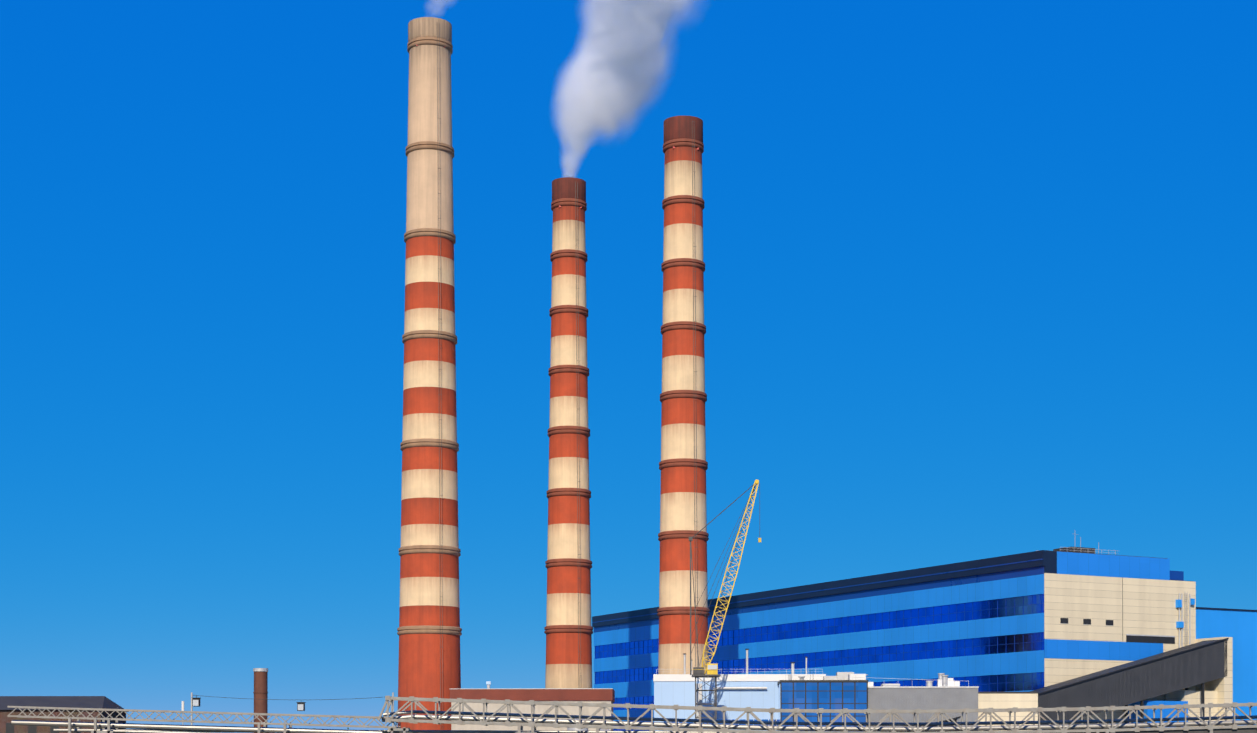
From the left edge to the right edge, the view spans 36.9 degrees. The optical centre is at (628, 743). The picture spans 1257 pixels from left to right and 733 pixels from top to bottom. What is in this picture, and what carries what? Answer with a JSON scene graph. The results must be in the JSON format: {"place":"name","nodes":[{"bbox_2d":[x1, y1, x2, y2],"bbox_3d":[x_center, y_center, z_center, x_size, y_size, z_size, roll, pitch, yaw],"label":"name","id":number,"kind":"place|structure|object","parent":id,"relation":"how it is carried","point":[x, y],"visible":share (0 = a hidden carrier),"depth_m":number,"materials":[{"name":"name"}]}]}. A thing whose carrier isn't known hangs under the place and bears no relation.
{"place":"outdoors","nodes":[
{"label":"outdoors","id":0,"kind":"place"},
{"bbox_2d":[0,696,128,732],"bbox_3d":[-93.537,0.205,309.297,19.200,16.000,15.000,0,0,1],"label":"building","id":1,"kind":"structure","parent":0,"point":[102,702],"depth_m":303.24,"materials":[{"name":"metal"}]},
{"bbox_2d":[182,692,393,725],"bbox_3d":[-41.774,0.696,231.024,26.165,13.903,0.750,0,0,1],"label":"flood lights","id":2,"kind":"object","parent":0,"point":[195,702],"visible":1,"depth_m":231.03,"materials":[{"name":"metal"}]},
{"bbox_2d":[450,681,614,730],"bbox_3d":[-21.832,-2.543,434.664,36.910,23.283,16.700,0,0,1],"label":"red roof hall","id":3,"kind":"structure","parent":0,"point":[591,695],"depth_m":426.55,"materials":[{"name":"red metal"}]},
{"bbox_2d":[0,0,1256,732],"label":"sky","id":4,"kind":"structure","parent":0,"point":[980,276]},
{"bbox_2d":[7,696,1256,732],"bbox_3d":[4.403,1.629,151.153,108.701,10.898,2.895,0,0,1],"label":"pipe bridge","id":5,"kind":"structure","parent":0,"point":[1209,726],"depth_m":150.50,"materials":[{"name":"metal"}]},
{"bbox_2d":[592,537,1195,730],"bbox_3d":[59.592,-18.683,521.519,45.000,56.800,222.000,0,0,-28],"label":"turbine hall","id":6,"kind":"structure","parent":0,"point":[1029,621],"depth_m":442.48,"materials":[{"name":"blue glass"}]},
{"bbox_2d":[777,672,1037,731],"bbox_3d":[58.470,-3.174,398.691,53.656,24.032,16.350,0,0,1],"label":"low building","id":7,"kind":"structure","parent":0,"point":[848,690],"depth_m":391.64,"materials":[{"name":"grey metal"}]},
{"label":"yard ground","id":8,"kind":"structure","parent":0,"visible":0},
{"bbox_2d":[253,668,267,726],"bbox_3d":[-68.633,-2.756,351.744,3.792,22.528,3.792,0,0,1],"label":"steel stack","id":9,"kind":"object","parent":8,"relation":"on","point":[260,692],"visible":0.79,"depth_m":350.69,"materials":[{"name":"red metal"}]},
{"bbox_2d":[397,17,461,729],"bbox_3d":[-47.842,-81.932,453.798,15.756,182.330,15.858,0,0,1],"label":"chimney","id":10,"kind":"object","parent":8,"relation":"on","point":[429,630],"visible":0.96,"depth_m":448.71,"materials":[{"name":"concrete"}]},
{"bbox_2d":[544,177,592,687],"bbox_3d":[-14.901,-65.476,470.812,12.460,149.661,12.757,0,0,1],"label":"chimney","id":11,"kind":"object","parent":8,"relation":"on","point":[568,629],"visible":0.94,"depth_m":466.95,"materials":[{"name":"concrete"}]},
{"bbox_2d":[657,116,709,673],"bbox_3d":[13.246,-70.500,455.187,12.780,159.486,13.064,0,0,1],"label":"chimney","id":12,"kind":"object","parent":8,"relation":"on","point":[683,465],"visible":0.96,"depth_m":451.04,"materials":[{"name":"concrete"}]},
{"bbox_2d":[567,649,825,730],"bbox_3d":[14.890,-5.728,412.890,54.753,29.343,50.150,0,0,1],"label":"low building","id":13,"kind":"structure","parent":8,"relation":"on","point":[757,690],"depth_m":401.67,"materials":[{"name":"white metal"}]},
{"bbox_2d":[689,479,760,723],"bbox_3d":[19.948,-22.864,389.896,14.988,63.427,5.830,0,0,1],"label":"derrick crane","id":14,"kind":"object","parent":8,"relation":"on","point":[710,669],"visible":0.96,"depth_m":389.40,"materials":[{"name":"yellow painted steel"},{"name":"dark steel"}]},
{"bbox_2d":[915,638,1228,731],"bbox_3d":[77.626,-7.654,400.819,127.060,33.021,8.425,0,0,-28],"label":"conveyor gallery","id":15,"kind":"object","parent":8,"relation":"on","point":[1170,673],"visible":0.62,"depth_m":417.28,"materials":[{"name":"metal"}]},
{"bbox_2d":[1196,607,1256,725],"bbox_3d":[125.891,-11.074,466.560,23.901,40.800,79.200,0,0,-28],"label":"blue annex","id":16,"kind":"object","parent":8,"relation":"on","point":[1238,629],"visible":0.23,"depth_m":442.97,"materials":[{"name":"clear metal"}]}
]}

